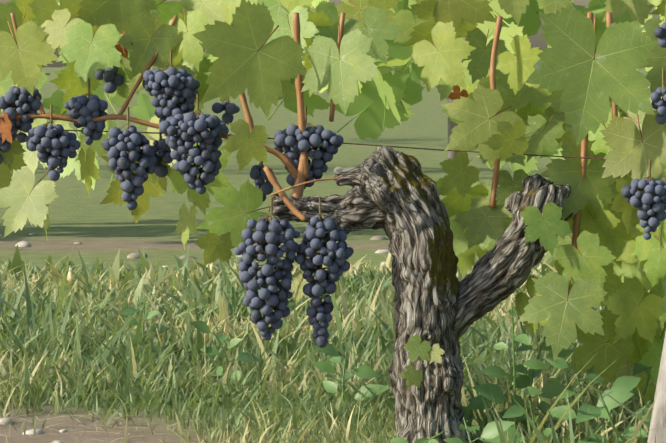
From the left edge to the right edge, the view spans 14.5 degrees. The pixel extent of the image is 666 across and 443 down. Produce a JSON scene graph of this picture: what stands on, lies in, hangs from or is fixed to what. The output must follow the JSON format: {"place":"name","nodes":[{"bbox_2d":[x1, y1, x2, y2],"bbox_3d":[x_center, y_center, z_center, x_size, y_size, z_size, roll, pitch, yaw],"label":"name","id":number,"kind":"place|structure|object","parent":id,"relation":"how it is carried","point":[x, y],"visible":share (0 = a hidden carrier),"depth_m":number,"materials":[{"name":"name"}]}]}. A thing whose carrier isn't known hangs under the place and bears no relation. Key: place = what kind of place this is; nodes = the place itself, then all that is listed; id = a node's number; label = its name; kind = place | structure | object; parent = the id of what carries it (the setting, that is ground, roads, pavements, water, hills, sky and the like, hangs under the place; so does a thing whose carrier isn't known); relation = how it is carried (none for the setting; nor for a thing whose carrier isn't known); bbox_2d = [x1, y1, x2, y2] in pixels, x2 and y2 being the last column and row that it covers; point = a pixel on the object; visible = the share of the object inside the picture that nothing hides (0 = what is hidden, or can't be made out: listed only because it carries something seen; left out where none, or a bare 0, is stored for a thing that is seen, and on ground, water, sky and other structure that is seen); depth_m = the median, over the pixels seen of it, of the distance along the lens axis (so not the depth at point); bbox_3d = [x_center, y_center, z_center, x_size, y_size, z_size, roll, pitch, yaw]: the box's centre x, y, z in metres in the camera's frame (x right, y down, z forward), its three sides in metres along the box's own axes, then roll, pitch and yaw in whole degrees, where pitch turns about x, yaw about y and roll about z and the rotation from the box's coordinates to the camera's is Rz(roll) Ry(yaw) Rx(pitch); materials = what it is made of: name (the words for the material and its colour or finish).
{"place":"outdoors","nodes":[
{"label":"outdoors","id":0,"kind":"place"},
{"bbox_2d":[13,111,72,176],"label":"vine leaf","id":1,"kind":"object","parent":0,"point":[30,159],"visible":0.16,"depth_m":3.29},
{"bbox_2d":[49,63,100,113],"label":"vine leaf","id":2,"kind":"object","parent":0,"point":[66,79],"visible":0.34,"depth_m":3.27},
{"bbox_2d":[60,126,107,189],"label":"vine leaf","id":3,"kind":"object","parent":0,"point":[98,149],"visible":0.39,"depth_m":3.38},
{"bbox_2d":[56,21,123,88],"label":"vine leaf","id":4,"kind":"object","parent":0,"point":[85,50],"visible":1,"depth_m":3.05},
{"bbox_2d":[77,0,157,33],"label":"vine leaf","id":5,"kind":"object","parent":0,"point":[118,13],"visible":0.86,"depth_m":3.13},
{"bbox_2d":[99,151,167,223],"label":"vine leaf","id":6,"kind":"object","parent":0,"point":[114,191],"visible":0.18,"depth_m":3.29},
{"bbox_2d":[108,10,158,53],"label":"vine leaf","id":7,"kind":"object","parent":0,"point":[154,15],"visible":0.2,"depth_m":3.17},
{"bbox_2d":[152,0,187,26],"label":"vine leaf","id":8,"kind":"object","parent":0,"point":[166,11],"visible":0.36,"depth_m":3.23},
{"bbox_2d":[156,10,186,67],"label":"vine leaf","id":9,"kind":"object","parent":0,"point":[177,60],"visible":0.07,"depth_m":3.16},
{"bbox_2d":[166,88,206,110],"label":"vine leaf","id":10,"kind":"object","parent":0,"point":[201,93],"visible":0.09,"depth_m":3.37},
{"bbox_2d":[181,56,203,78],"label":"vine leaf","id":11,"kind":"object","parent":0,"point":[192,67],"visible":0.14,"depth_m":3.33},
{"bbox_2d":[169,143,231,214],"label":"vine leaf","id":12,"kind":"object","parent":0,"point":[179,184],"visible":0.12,"depth_m":3.42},
{"bbox_2d":[180,0,226,27],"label":"vine leaf","id":13,"kind":"object","parent":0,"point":[213,10],"visible":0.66,"depth_m":3.33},
{"bbox_2d":[195,179,269,247],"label":"vine leaf","id":14,"kind":"object","parent":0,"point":[236,213],"visible":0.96,"depth_m":3.00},
{"bbox_2d":[267,76,336,119],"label":"leaf","id":15,"kind":"object","parent":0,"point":[313,102],"visible":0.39,"depth_m":7.01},
{"bbox_2d":[18,129,605,159],"bbox_3d":[0.020,-0.084,3.042,1.173,0.055,0.002,0,3,2],"label":"trellis wire","id":16,"kind":"object","parent":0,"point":[402,147],"visible":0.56,"depth_m":3.04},
{"bbox_2d":[440,84,524,169],"bbox_3d":[0.169,-0.108,3.018,0.104,0.099,0.018,-34,-14,-16],"label":"vine leaf","id":17,"kind":"object","parent":16,"relation":"attached to","point":[479,116],"visible":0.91,"depth_m":3.01,"materials":[{"name":"plant"}]},
{"bbox_2d":[0,67,647,442],"bbox_3d":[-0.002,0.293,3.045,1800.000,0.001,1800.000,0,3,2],"label":"ground","id":18,"kind":"structure","parent":0,"point":[105,233],"depth_m":7.93,"materials":[{"name":"plant"}]},
{"bbox_2d":[130,91,155,127],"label":"leaf","id":19,"kind":"object","parent":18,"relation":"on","point":[145,109],"visible":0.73,"depth_m":15.36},
{"bbox_2d":[190,321,259,387],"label":"weed","id":20,"kind":"object","parent":18,"relation":"on","point":[202,326],"visible":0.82,"depth_m":3.79,"materials":[{"name":"green plant"}]},
{"bbox_2d":[0,230,545,442],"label":"pebbles","id":21,"kind":"object","parent":18,"relation":"on","point":[28,244],"visible":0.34,"depth_m":6.45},
{"bbox_2d":[311,343,390,410],"bbox_3d":[0.018,0.215,3.599,0.102,0.100,0.084,-1,4,-17],"label":"weed","id":22,"kind":"object","parent":18,"relation":"on","point":[362,371],"visible":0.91,"depth_m":3.59,"materials":[{"name":"green plant"}]},
{"bbox_2d":[335,73,409,141],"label":"leaf","id":23,"kind":"object","parent":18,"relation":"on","point":[370,105],"visible":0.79,"depth_m":7.02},
{"bbox_2d":[373,68,400,130],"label":"leaf","id":24,"kind":"object","parent":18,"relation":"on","point":[385,91],"visible":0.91,"depth_m":6.89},
{"bbox_2d":[375,65,424,115],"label":"leaf","id":25,"kind":"object","parent":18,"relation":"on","point":[413,91],"visible":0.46,"depth_m":7.24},
{"bbox_2d":[384,3,436,80],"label":"leaf","id":26,"kind":"object","parent":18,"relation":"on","point":[398,50],"visible":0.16,"depth_m":6.97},
{"bbox_2d":[269,145,572,442],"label":"vine trunk","id":27,"kind":"object","parent":18,"relation":"on","point":[394,195],"visible":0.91,"depth_m":3.00,"materials":[{"name":"wood"}]},
{"bbox_2d":[0,113,296,178],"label":"vine cane","id":28,"kind":"object","parent":27,"relation":"attached to","point":[287,162],"visible":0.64,"depth_m":3.04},
{"bbox_2d":[0,85,41,142],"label":"grape bunch","id":29,"kind":"object","parent":28,"relation":"hanging from","point":[26,100],"visible":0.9,"depth_m":3.04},
{"bbox_2d":[10,13,45,113],"bbox_3d":[-0.354,-0.183,3.062,0.063,0.122,0.011,3,5,45],"label":"vine cane","id":30,"kind":"object","parent":28,"relation":"attached to","point":[15,26],"visible":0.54,"depth_m":3.08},
{"bbox_2d":[0,1,41,71],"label":"vine leaf","id":31,"kind":"object","parent":30,"relation":"attached to","point":[6,10],"visible":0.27,"depth_m":3.14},
{"bbox_2d":[0,20,58,95],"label":"vine leaf","id":32,"kind":"object","parent":30,"relation":"attached to","point":[25,54],"visible":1,"depth_m":3.00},
{"bbox_2d":[41,8,84,49],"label":"vine leaf","id":33,"kind":"object","parent":30,"relation":"attached to","point":[56,29],"visible":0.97,"depth_m":3.09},
{"bbox_2d":[0,166,58,236],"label":"vine leaf","id":34,"kind":"object","parent":28,"relation":"attached to","point":[21,198],"visible":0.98,"depth_m":3.06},
{"bbox_2d":[25,105,79,180],"bbox_3d":[-0.325,-0.091,3.034,0.056,0.088,0.054,-2,4,-31],"label":"grape bunch","id":35,"kind":"object","parent":28,"relation":"hanging from","point":[56,146],"visible":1,"depth_m":3.02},
{"bbox_2d":[64,78,107,144],"bbox_3d":[-0.287,-0.129,3.050,0.052,0.080,0.045,0,3,2],"label":"grape bunch","id":36,"kind":"object","parent":28,"relation":"hanging from","point":[83,109],"visible":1,"depth_m":3.04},
{"bbox_2d":[78,146,99,194],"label":"vine leaf","id":37,"kind":"object","parent":28,"relation":"attached to","point":[88,169],"visible":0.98,"depth_m":3.09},
{"bbox_2d":[102,107,155,209],"bbox_3d":[-0.235,-0.073,3.020,0.062,0.120,0.050,0,3,2],"label":"grape bunch","id":38,"kind":"object","parent":28,"relation":"hanging from","point":[131,140],"visible":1,"depth_m":3.01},
{"bbox_2d":[118,16,177,114],"bbox_3d":[-0.217,-0.181,3.066,0.066,0.121,0.062,0,3,2],"label":"vine cane","id":39,"kind":"object","parent":28,"relation":"attached to","point":[137,84],"visible":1,"depth_m":3.06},
{"bbox_2d":[27,0,96,68],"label":"vine leaf","id":40,"kind":"object","parent":39,"relation":"attached to","point":[43,11],"visible":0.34,"depth_m":3.13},
{"bbox_2d":[94,66,123,93],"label":"grape bunch","id":41,"kind":"object","parent":39,"relation":"hanging from","point":[112,78],"visible":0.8,"depth_m":3.08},
{"bbox_2d":[104,55,160,93],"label":"vine leaf","id":42,"kind":"object","parent":39,"relation":"attached to","point":[133,81],"visible":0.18,"depth_m":3.21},
{"bbox_2d":[117,10,183,77],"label":"vine leaf","id":43,"kind":"object","parent":39,"relation":"attached to","point":[162,41],"visible":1,"depth_m":3.07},
{"bbox_2d":[142,50,199,122],"bbox_3d":[-0.190,-0.151,3.055,0.068,0.097,0.057,0,3,2],"label":"grape bunch","id":44,"kind":"object","parent":39,"relation":"hanging from","point":[179,85],"visible":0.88,"depth_m":3.04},
{"bbox_2d":[168,8,208,71],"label":"vine leaf","id":45,"kind":"object","parent":39,"relation":"attached to","point":[192,49],"visible":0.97,"depth_m":3.08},
{"bbox_2d":[151,123,172,176],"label":"grape bunch","id":46,"kind":"object","parent":28,"relation":"hanging from","point":[161,149],"visible":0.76,"depth_m":3.07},
{"bbox_2d":[175,201,196,250],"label":"vine leaf","id":47,"kind":"object","parent":28,"relation":"attached to","point":[186,224],"visible":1,"depth_m":3.06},
{"bbox_2d":[159,94,228,194],"bbox_3d":[-0.160,-0.089,3.019,0.080,0.116,0.065,0,3,2],"label":"grape bunch","id":48,"kind":"object","parent":28,"relation":"hanging from","point":[184,128],"visible":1,"depth_m":3.00,"materials":[{"name":"food"}]},
{"bbox_2d":[219,118,269,171],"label":"vine leaf","id":49,"kind":"object","parent":28,"relation":"attached to","point":[246,142],"visible":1,"depth_m":2.97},
{"bbox_2d":[192,0,306,117],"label":"vine leaf","id":50,"kind":"object","parent":28,"relation":"attached to","point":[253,64],"visible":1,"depth_m":2.98,"materials":[{"name":"plant"}]},
{"bbox_2d":[250,161,272,201],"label":"grape bunch","id":51,"kind":"object","parent":27,"relation":"hanging from","point":[258,175],"visible":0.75,"depth_m":3.07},
{"bbox_2d":[234,198,299,339],"bbox_3d":[-0.075,0.055,2.999,0.076,0.164,0.065,0,3,2],"label":"grape bunch","id":52,"kind":"object","parent":27,"relation":"hanging from","point":[268,297],"visible":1,"depth_m":2.98,"materials":[{"name":"food"}]},
{"bbox_2d":[194,229,234,266],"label":"vine leaf","id":53,"kind":"object","parent":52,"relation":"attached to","point":[214,245],"visible":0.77,"depth_m":3.03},
{"bbox_2d":[293,12,308,177],"bbox_3d":[-0.037,-0.146,3.035,0.012,0.193,0.024,-2,4,-33],"label":"vine cane","id":54,"kind":"object","parent":27,"relation":"attached to","point":[299,84],"visible":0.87,"depth_m":3.03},
{"bbox_2d":[271,5,319,57],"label":"vine leaf","id":55,"kind":"object","parent":54,"relation":"attached to","point":[308,29],"visible":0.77,"depth_m":3.06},
{"bbox_2d":[274,106,343,188],"bbox_3d":[-0.028,-0.085,3.054,0.082,0.099,0.073,0,3,2],"label":"grape bunch","id":56,"kind":"object","parent":54,"relation":"hanging from","point":[290,146],"visible":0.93,"depth_m":3.04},
{"bbox_2d":[301,24,378,114],"bbox_3d":[0.009,-0.176,3.021,0.095,0.116,0.022,-10,-15,16],"label":"vine leaf","id":57,"kind":"object","parent":54,"relation":"attached to","point":[345,67],"visible":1,"depth_m":3.01,"materials":[{"name":"plant"}]},
{"bbox_2d":[295,197,353,347],"bbox_3d":[-0.010,0.058,3.002,0.067,0.174,0.053,0,3,2],"label":"grape bunch","id":58,"kind":"object","parent":27,"relation":"hanging from","point":[316,238],"visible":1,"depth_m":2.99,"materials":[{"name":"food"}]},
{"bbox_2d":[402,335,431,363],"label":"vine leaf","id":59,"kind":"object","parent":27,"relation":"attached to","point":[415,347],"visible":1,"depth_m":2.97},
{"bbox_2d":[439,152,479,198],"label":"vine leaf","id":60,"kind":"object","parent":27,"relation":"attached to","point":[460,177],"visible":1,"depth_m":3.07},
{"bbox_2d":[435,165,489,231],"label":"vine leaf","id":61,"kind":"object","parent":27,"relation":"attached to","point":[457,204],"visible":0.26,"depth_m":3.12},
{"bbox_2d":[453,195,511,249],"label":"vine leaf","id":62,"kind":"object","parent":27,"relation":"attached to","point":[479,219],"visible":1,"depth_m":3.06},
{"bbox_2d":[488,16,502,208],"bbox_3d":[0.189,-0.128,3.059,0.014,0.225,0.020,2,4,25],"label":"vine cane","id":63,"kind":"object","parent":27,"relation":"attached to","point":[495,178],"visible":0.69,"depth_m":3.06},
{"bbox_2d":[496,34,546,94],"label":"vine leaf","id":64,"kind":"object","parent":63,"relation":"attached to","point":[519,68],"visible":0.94,"depth_m":3.07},
{"bbox_2d":[481,119,531,161],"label":"vine leaf","id":65,"kind":"object","parent":27,"relation":"attached to","point":[508,141],"visible":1,"depth_m":2.97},
{"bbox_2d":[495,169,530,199],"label":"vine leaf","id":66,"kind":"object","parent":27,"relation":"attached to","point":[507,183],"visible":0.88,"depth_m":3.07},
{"bbox_2d":[514,274,549,337],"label":"vine leaf","id":67,"kind":"object","parent":27,"relation":"attached to","point":[521,300],"visible":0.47,"depth_m":3.03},
{"bbox_2d":[520,114,566,161],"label":"vine leaf","id":68,"kind":"object","parent":27,"relation":"attached to","point":[540,136],"visible":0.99,"depth_m":3.08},
{"bbox_2d":[519,202,572,256],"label":"vine leaf","id":69,"kind":"object","parent":27,"relation":"attached to","point":[548,228],"visible":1,"depth_m":2.99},
{"bbox_2d":[519,271,608,361],"bbox_3d":[0.264,0.104,2.977,0.099,0.125,0.020,12,-24,7],"label":"vine leaf","id":70,"kind":"object","parent":27,"relation":"attached to","point":[561,306],"visible":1,"depth_m":2.97,"materials":[{"name":"plant"}]},
{"bbox_2d":[540,136,620,219],"bbox_3d":[0.284,-0.043,3.045,0.097,0.107,0.022,30,-22,-13],"label":"vine leaf","id":71,"kind":"object","parent":27,"relation":"attached to","point":[592,184],"visible":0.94,"depth_m":3.04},
{"bbox_2d":[588,108,622,154],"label":"vine leaf","id":72,"kind":"object","parent":71,"relation":"on","point":[599,145],"visible":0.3,"depth_m":3.07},
{"bbox_2d":[606,12,617,148],"bbox_3d":[0.327,-0.163,3.057,0.016,0.164,0.009,0,3,2],"label":"vine cane","id":73,"kind":"object","parent":72,"relation":"attached to","point":[609,20],"visible":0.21,"depth_m":3.05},
{"bbox_2d":[642,29,665,92],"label":"vine leaf","id":74,"kind":"object","parent":73,"relation":"attached to","point":[657,61],"visible":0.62,"depth_m":3.03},
{"bbox_2d":[569,12,592,292],"bbox_3d":[0.288,-0.062,3.049,0.042,0.365,0.019,-2,4,-32],"label":"vine cane","id":75,"kind":"object","parent":27,"relation":"attached to","point":[577,215],"visible":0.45,"depth_m":3.04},
{"bbox_2d":[525,5,657,145],"bbox_3d":[0.294,-0.161,2.989,0.155,0.168,0.042,14,-14,-5],"label":"vine leaf","id":76,"kind":"object","parent":75,"relation":"attached to","point":[581,70],"visible":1,"depth_m":2.98,"materials":[{"name":"plant"}]},
{"bbox_2d":[651,68,665,124],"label":"grape bunch","id":77,"kind":"object","parent":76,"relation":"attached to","point":[658,103],"visible":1,"depth_m":2.97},
{"bbox_2d":[552,230,615,290],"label":"vine leaf","id":78,"kind":"object","parent":27,"relation":"attached to","point":[589,257],"visible":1,"depth_m":2.99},
{"bbox_2d":[571,198,635,267],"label":"vine leaf","id":79,"kind":"object","parent":27,"relation":"attached to","point":[589,224],"visible":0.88,"depth_m":3.05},
{"bbox_2d":[444,417,514,442],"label":"weed","id":80,"kind":"object","parent":18,"relation":"on","point":[490,430],"visible":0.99,"depth_m":2.91,"materials":[{"name":"green plant"}]},
{"bbox_2d":[508,0,543,36],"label":"leaf","id":81,"kind":"object","parent":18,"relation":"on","point":[530,20],"visible":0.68,"depth_m":7.15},
{"bbox_2d":[576,376,647,442],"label":"weed","id":82,"kind":"object","parent":18,"relation":"on","point":[624,384],"visible":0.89,"depth_m":2.87,"materials":[{"name":"green plant"}]},
{"bbox_2d":[647,332,665,442],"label":"trellis stake","id":83,"kind":"object","parent":18,"relation":"on","point":[658,418],"visible":1,"depth_m":2.79,"materials":[{"name":"brown wood"}]},
{"bbox_2d":[306,0,345,44],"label":"vine leaf","id":84,"kind":"object","parent":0,"point":[331,12],"visible":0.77,"depth_m":3.13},
{"bbox_2d":[0,0,663,66],"label":"sky","id":85,"kind":"structure","parent":0,"point":[537,40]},
{"bbox_2d":[0,244,665,442],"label":"grass","id":86,"kind":"structure","parent":0,"point":[66,328],"depth_m":3.91,"materials":[{"name":"plant"}]},
{"bbox_2d":[463,374,532,441],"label":"weed","id":87,"kind":"object","parent":86,"relation":"on","point":[522,382],"visible":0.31,"depth_m":3.07,"materials":[{"name":"green plant"}]},
{"bbox_2d":[472,306,549,442],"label":"weed","id":88,"kind":"object","parent":86,"relation":"on","point":[485,390],"visible":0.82,"depth_m":2.99,"materials":[{"name":"green plant"}]},
{"bbox_2d":[479,400,558,442],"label":"weed","id":89,"kind":"object","parent":86,"relation":"on","point":[513,411],"visible":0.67,"depth_m":2.93,"materials":[{"name":"green plant"}]},
{"bbox_2d":[504,336,573,429],"bbox_3d":[0.241,0.209,3.063,0.091,0.178,0.078,-2,4,-28],"label":"weed","id":90,"kind":"object","parent":86,"relation":"on","point":[550,390],"visible":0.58,"depth_m":3.05,"materials":[{"name":"green plant"}]},
{"bbox_2d":[544,357,633,442],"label":"weed","id":91,"kind":"object","parent":86,"relation":"on","point":[558,412],"visible":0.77,"depth_m":2.96,"materials":[{"name":"green plant"}]},
{"bbox_2d":[660,276,665,312],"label":"vine leaf","id":92,"kind":"object","parent":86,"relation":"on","point":[663,307],"visible":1,"depth_m":3.00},
{"bbox_2d":[336,0,396,57],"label":"vine leaf","id":93,"kind":"object","parent":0,"point":[361,6],"visible":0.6,"depth_m":3.38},
{"bbox_2d":[343,6,403,64],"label":"vine leaf","id":94,"kind":"object","parent":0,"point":[377,29],"visible":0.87,"depth_m":3.06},
{"bbox_2d":[403,0,477,45],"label":"vine leaf","id":95,"kind":"object","parent":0,"point":[424,11],"visible":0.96,"depth_m":3.16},
{"bbox_2d":[392,9,428,48],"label":"vine leaf","id":96,"kind":"object","parent":95,"relation":"attached to","point":[405,21],"visible":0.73,"depth_m":3.19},
{"bbox_2d":[407,21,476,91],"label":"vine leaf","id":97,"kind":"object","parent":95,"relation":"attached to","point":[443,62],"visible":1,"depth_m":3.15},
{"bbox_2d":[414,0,496,32],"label":"vine leaf","id":98,"kind":"object","parent":95,"relation":"on","point":[455,11],"visible":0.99,"depth_m":3.14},
{"bbox_2d":[462,27,509,83],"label":"vine leaf","id":99,"kind":"object","parent":95,"relation":"attached to","point":[479,63],"visible":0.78,"depth_m":3.17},
{"bbox_2d":[455,245,487,275],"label":"vine leaf","id":100,"kind":"object","parent":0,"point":[465,261],"visible":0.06,"depth_m":3.33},
{"bbox_2d":[450,179,512,256],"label":"vine leaf","id":101,"kind":"object","parent":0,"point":[459,243],"visible":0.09,"depth_m":3.28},
{"bbox_2d":[566,194,620,253],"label":"vine leaf","id":102,"kind":"object","parent":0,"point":[604,220],"visible":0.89,"depth_m":3.05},
{"bbox_2d":[563,306,635,388],"bbox_3d":[0.311,0.150,3.099,0.107,0.093,0.020,-32,15,-19],"label":"vine leaf","id":103,"kind":"object","parent":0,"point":[608,354],"visible":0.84,"depth_m":3.09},
{"bbox_2d":[610,175,643,233],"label":"vine leaf","id":104,"kind":"object","parent":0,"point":[630,219],"visible":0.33,"depth_m":3.00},
{"bbox_2d":[602,276,664,344],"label":"vine leaf","id":105,"kind":"object","parent":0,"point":[630,308],"visible":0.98,"depth_m":3.04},
{"bbox_2d":[615,220,660,289],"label":"vine leaf","id":106,"kind":"object","parent":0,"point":[628,250],"visible":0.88,"depth_m":3.04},
{"bbox_2d":[612,238,665,285],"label":"vine leaf","id":107,"kind":"object","parent":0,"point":[627,270],"visible":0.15,"depth_m":3.20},
{"bbox_2d":[621,160,665,239],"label":"grape bunch","id":108,"kind":"object","parent":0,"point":[651,215],"visible":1,"depth_m":2.97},
{"bbox_2d":[599,110,665,202],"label":"vine leaf","id":109,"kind":"object","parent":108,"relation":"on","point":[635,150],"visible":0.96,"depth_m":3.00,"materials":[{"name":"plant"}]},
{"bbox_2d":[631,219,665,289],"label":"vine leaf","id":110,"kind":"object","parent":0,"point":[652,250],"visible":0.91,"depth_m":3.02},
{"bbox_2d":[638,338,663,385],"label":"vine leaf","id":111,"kind":"object","parent":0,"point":[652,357],"visible":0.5,"depth_m":3.07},
{"label":"vine leaf","id":112,"kind":"object","parent":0,"visible":0},
{"bbox_2d":[587,150,632,198],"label":"vine leaf","id":113,"kind":"object","parent":112,"relation":"on","point":[612,186],"visible":0.02,"depth_m":3.29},
{"bbox_2d":[547,89,595,153],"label":"vine leaf","id":114,"kind":"object","parent":113,"relation":"on","point":[554,100],"visible":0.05,"depth_m":3.25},
{"bbox_2d":[496,56,548,111],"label":"vine leaf","id":115,"kind":"object","parent":114,"relation":"on","point":[538,97],"visible":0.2,"depth_m":3.23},
{"label":"vine leaf","id":116,"kind":"object","parent":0,"visible":0},
{"bbox_2d":[602,0,649,23],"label":"vine leaf","id":117,"kind":"object","parent":116,"relation":"attached to","point":[639,10],"visible":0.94,"depth_m":3.31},
{"label":"vine leaf","id":118,"kind":"object","parent":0,"visible":0},
{"label":"vine leaf","id":119,"kind":"object","parent":118,"relation":"on","visible":0},
{"bbox_2d":[529,89,551,128],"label":"vine leaf","id":120,"kind":"object","parent":119,"relation":"on","point":[536,110],"depth_m":3.29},
{"bbox_2d":[439,68,517,115],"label":"vine leaf","id":121,"kind":"object","parent":120,"relation":"attached to","point":[483,82],"visible":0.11,"depth_m":3.30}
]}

